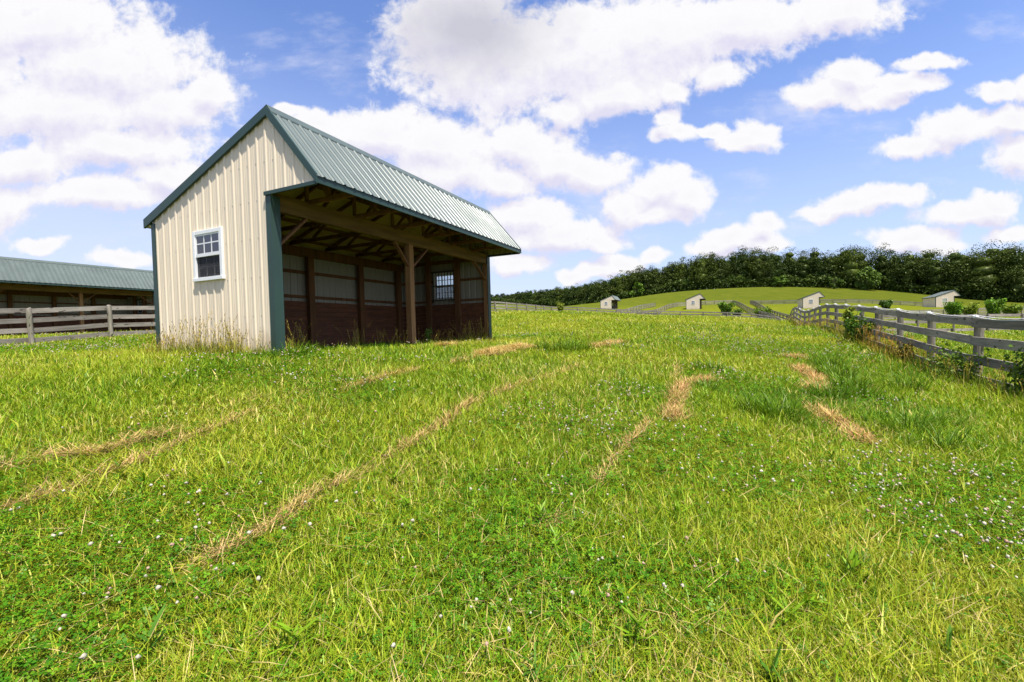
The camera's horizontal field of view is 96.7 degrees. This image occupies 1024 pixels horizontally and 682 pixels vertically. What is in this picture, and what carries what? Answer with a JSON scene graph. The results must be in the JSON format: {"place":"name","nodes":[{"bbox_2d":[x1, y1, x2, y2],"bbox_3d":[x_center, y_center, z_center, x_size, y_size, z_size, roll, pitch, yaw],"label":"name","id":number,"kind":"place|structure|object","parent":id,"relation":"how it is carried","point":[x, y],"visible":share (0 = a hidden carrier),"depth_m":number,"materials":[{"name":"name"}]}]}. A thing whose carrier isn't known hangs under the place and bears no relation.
{"place":"outdoors","nodes":[
{"label":"outdoors","id":0,"kind":"place"},
{"bbox_2d":[0,287,1023,681],"bbox_3d":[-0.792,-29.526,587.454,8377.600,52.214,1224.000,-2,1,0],"label":"ground","id":1,"kind":"structure","parent":0,"point":[746,295],"depth_m":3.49,"materials":[{"name":"green plant"}]},
{"bbox_2d":[0,256,155,335],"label":"long shed","id":2,"kind":"structure","parent":1,"relation":"on","point":[28,283],"depth_m":28.87,"materials":[{"name":"green metal"}]},
{"bbox_2d":[136,299,142,313],"bbox_3d":[-26.625,-2.468,32.674,1.021,1.045,0.177,-1,2,25],"label":"window","id":3,"kind":"structure","parent":2,"relation":"in","point":[139,301],"depth_m":32.66,"materials":[{"name":"black glass"}]},
{"bbox_2d":[0,301,557,343],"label":"board fence","id":4,"kind":"object","parent":1,"relation":"on","point":[29,320],"visible":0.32,"depth_m":17.35,"materials":[{"name":"grey wood"}]},
{"bbox_2d":[133,310,491,356],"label":"tall grass","id":5,"kind":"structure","parent":1,"relation":"on","point":[198,346],"depth_m":8.72,"materials":[{"name":"green plant"}]},
{"bbox_2d":[143,104,520,354],"bbox_3d":[-3.721,-1.912,12.351,5.099,4.685,8.342,-1,2,25],"label":"run in shed","id":6,"kind":"object","parent":1,"relation":"on","point":[269,222],"visible":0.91,"depth_m":9.56,"materials":[{"name":"beige metal"}]},
{"bbox_2d":[192,227,225,281],"bbox_3d":[-5.878,-1.665,8.822,0.921,0.982,0.100,-1,2,25],"label":"window","id":7,"kind":"structure","parent":6,"relation":"in","point":[207,244],"depth_m":8.81,"materials":[{"name":"white plastic"}]},
{"bbox_2d":[431,270,454,300],"bbox_3d":[-2.409,-1.962,16.240,1.021,1.045,0.177,-1,2,25],"label":"window","id":8,"kind":"structure","parent":6,"relation":"in","point":[442,292],"depth_m":16.24,"materials":[{"name":"white plastic"}]},
{"bbox_2d":[425,327,432,342],"bbox_3d":[-2.237,-0.117,12.165,0.269,0.536,0.215,-1,2,35],"label":"weed plant","id":9,"kind":"object","parent":1,"relation":"on","point":[427,334],"visible":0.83,"depth_m":12.13,"materials":[{"name":"green plant"}]},
{"bbox_2d":[0,352,1020,681],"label":"broadleaf weeds","id":10,"kind":"object","parent":1,"relation":"on","point":[556,532],"visible":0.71,"depth_m":2.14,"materials":[{"name":"green plant"}]},
{"bbox_2d":[0,310,1023,681],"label":"clover","id":11,"kind":"object","parent":1,"relation":"on","point":[116,537],"depth_m":2.57,"materials":[{"name":"green plant"}]},
{"bbox_2d":[0,319,1023,681],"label":"dry clippings","id":12,"kind":"object","parent":1,"relation":"on","point":[680,387],"visible":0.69,"depth_m":3.63,"materials":[{"name":"plant"}]},
{"bbox_2d":[5,326,1023,673],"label":"clover flowers","id":13,"kind":"object","parent":1,"relation":"on","point":[281,458],"visible":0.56,"depth_m":3.84,"materials":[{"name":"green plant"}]},
{"bbox_2d":[555,301,564,311],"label":"roadside weed","id":14,"kind":"object","parent":1,"relation":"on","point":[560,306],"visible":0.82,"depth_m":66.27,"materials":[{"name":"green plant"}]},
{"bbox_2d":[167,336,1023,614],"bbox_3d":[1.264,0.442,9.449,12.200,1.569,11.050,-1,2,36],"label":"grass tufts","id":15,"kind":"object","parent":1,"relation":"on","point":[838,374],"visible":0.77,"depth_m":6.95,"materials":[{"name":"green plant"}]},
{"bbox_2d":[600,295,620,308],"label":"run in shed","id":16,"kind":"object","parent":1,"relation":"on","point":[607,302],"visible":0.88,"depth_m":142.80,"materials":[{"name":"beige metal"}]},
{"bbox_2d":[629,282,643,296],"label":"round tree","id":17,"kind":"object","parent":1,"relation":"on","point":[640,286],"visible":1,"depth_m":283.80,"materials":[{"name":"green plant"}]},
{"bbox_2d":[617,303,655,313],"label":"board fence","id":18,"kind":"object","parent":1,"relation":"on","point":[645,306],"visible":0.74,"depth_m":132.96,"materials":[{"name":"grey wood"}]},
{"bbox_2d":[633,303,676,314],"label":"board fence","id":19,"kind":"object","parent":1,"relation":"on","point":[672,304],"visible":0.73,"depth_m":115.00,"materials":[{"name":"grey wood"}]},
{"bbox_2d":[563,307,776,319],"bbox_3d":[20.492,-3.398,63.748,29.224,4.225,0.212,-1,2,25],"label":"board fence","id":20,"kind":"object","parent":1,"relation":"on","point":[658,313],"visible":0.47,"depth_m":63.01,"materials":[{"name":"grey wood"}]},
{"bbox_2d":[685,294,705,308],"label":"run in shed","id":21,"kind":"object","parent":1,"relation":"on","point":[697,299],"visible":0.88,"depth_m":125.57,"materials":[{"name":"beige metal"}]},
{"bbox_2d":[677,300,731,305],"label":"board fence","id":22,"kind":"object","parent":1,"relation":"on","point":[684,304],"visible":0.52,"depth_m":162.29,"materials":[{"name":"grey wood"}]},
{"bbox_2d":[717,301,735,314],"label":"round shrub","id":23,"kind":"object","parent":1,"relation":"on","point":[723,306],"visible":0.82,"depth_m":95.14,"materials":[{"name":"green plant"}]},
{"bbox_2d":[732,308,743,316],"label":"round shrub","id":24,"kind":"object","parent":1,"relation":"on","point":[737,311],"visible":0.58,"depth_m":89.18,"materials":[{"name":"green plant"}]},
{"bbox_2d":[732,300,774,318],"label":"board fence","id":25,"kind":"object","parent":1,"relation":"on","point":[739,304],"visible":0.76,"depth_m":100.73,"materials":[{"name":"grey wood"}]},
{"bbox_2d":[491,239,1023,305],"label":"woods","id":26,"kind":"object","parent":1,"relation":"on","point":[995,273],"visible":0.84,"depth_m":263.55,"materials":[{"name":"green plant"}]},
{"bbox_2d":[753,306,771,317],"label":"round shrub","id":27,"kind":"object","parent":1,"relation":"on","point":[766,309],"visible":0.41,"depth_m":85.69,"materials":[{"name":"green plant"}]},
{"bbox_2d":[750,300,790,319],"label":"board fence","id":28,"kind":"object","parent":1,"relation":"on","point":[757,304],"visible":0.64,"depth_m":86.47,"materials":[{"name":"grey wood"}]},
{"bbox_2d":[771,275,788,286],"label":"round tree","id":29,"kind":"object","parent":1,"relation":"on","point":[782,280],"visible":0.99,"depth_m":259.92,"materials":[{"name":"green plant"}]},
{"bbox_2d":[797,291,824,307],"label":"run in shed","id":30,"kind":"object","parent":1,"relation":"on","point":[811,301],"visible":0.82,"depth_m":116.68,"materials":[{"name":"beige metal"}]},
{"bbox_2d":[827,277,843,288],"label":"round tree","id":31,"kind":"object","parent":1,"relation":"on","point":[835,282],"visible":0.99,"depth_m":247.64,"materials":[{"name":"green plant"}]},
{"bbox_2d":[752,299,922,305],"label":"board fence","id":32,"kind":"object","parent":1,"relation":"on","point":[826,301],"visible":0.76,"depth_m":150.56,"materials":[{"name":"grey wood"}]},
{"bbox_2d":[841,305,855,340],"bbox_3d":[12.554,-0.616,17.014,0.392,1.443,0.491,-2,1,0],"label":"weed plant","id":33,"kind":"object","parent":1,"relation":"on","point":[848,310],"visible":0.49,"depth_m":16.96,"materials":[{"name":"green plant"}]},
{"bbox_2d":[840,310,890,343],"bbox_3d":[12.456,-0.474,16.198,0.894,1.300,1.410,-2,2,-25],"label":"vine bush","id":34,"kind":"object","parent":1,"relation":"on","point":[851,324],"visible":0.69,"depth_m":16.20,"materials":[{"name":"green plant"}]},
{"bbox_2d":[854,266,881,289],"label":"round tree","id":35,"kind":"object","parent":1,"relation":"on","point":[868,276],"visible":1,"depth_m":240.46,"materials":[{"name":"green plant"}]},
{"bbox_2d":[879,298,893,308],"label":"dark shrub","id":36,"kind":"object","parent":1,"relation":"on","point":[886,304],"visible":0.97,"depth_m":107.65,"materials":[{"name":"green plant"}]},
{"bbox_2d":[776,303,1023,391],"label":"board fence","id":37,"kind":"object","parent":1,"relation":"on","point":[978,341],"visible":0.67,"depth_m":10.76,"materials":[{"name":"grey wood"}]},
{"bbox_2d":[785,315,1023,405],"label":"weeds","id":38,"kind":"object","parent":1,"relation":"on","point":[840,328],"visible":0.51,"depth_m":12.34,"materials":[{"name":"green plant"}]},
{"bbox_2d":[891,340,917,360],"bbox_3d":[10.352,0.293,12.009,0.569,0.651,0.469,-1,2,31],"label":"weed bush","id":39,"kind":"object","parent":1,"relation":"on","point":[898,348],"visible":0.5,"depth_m":11.98,"materials":[{"name":"green plant"}]},
{"bbox_2d":[922,290,960,306],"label":"run in shed","id":40,"kind":"object","parent":1,"relation":"on","point":[935,300],"visible":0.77,"depth_m":115.21,"materials":[{"name":"beige metal"}]},
{"bbox_2d":[880,313,1023,331],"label":"board fence","id":41,"kind":"object","parent":1,"relation":"on","point":[917,322],"visible":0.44,"depth_m":32.41,"materials":[{"name":"grey wood"}]},
{"bbox_2d":[943,302,962,314],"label":"round shrub","id":42,"kind":"object","parent":1,"relation":"on","point":[953,308],"visible":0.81,"depth_m":72.80,"materials":[{"name":"green plant"}]},
{"bbox_2d":[883,307,1023,318],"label":"board fence","id":43,"kind":"object","parent":1,"relation":"on","point":[943,311],"visible":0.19,"depth_m":78.68,"materials":[{"name":"grey wood"}]},
{"bbox_2d":[923,341,993,382],"bbox_3d":[8.684,0.466,8.830,0.905,0.931,1.076,-2,1,0],"label":"weed bush","id":44,"kind":"object","parent":1,"relation":"on","point":[955,361],"visible":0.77,"depth_m":8.88,"materials":[{"name":"green plant"}]},
{"bbox_2d":[961,302,979,314],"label":"round shrub","id":45,"kind":"object","parent":1,"relation":"on","point":[970,309],"visible":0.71,"depth_m":74.84,"materials":[{"name":"green plant"}]},
{"bbox_2d":[983,297,1006,313],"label":"round shrub","id":46,"kind":"object","parent":1,"relation":"on","point":[992,306],"visible":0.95,"depth_m":75.48,"materials":[{"name":"green plant"}]},
{"bbox_2d":[999,345,1023,398],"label":"weed bush","id":47,"kind":"object","parent":1,"relation":"on","point":[1015,370],"visible":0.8,"depth_m":7.23,"materials":[{"name":"green plant"}]},
{"bbox_2d":[1001,303,1023,316],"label":"round shrub","id":48,"kind":"object","parent":1,"relation":"on","point":[1014,309],"visible":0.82,"depth_m":76.42,"materials":[{"name":"green plant"}]},
{"bbox_2d":[0,0,1023,295],"label":"sky","id":49,"kind":"structure","parent":0,"point":[604,137],"materials":[{"name":"blue"}]}
]}

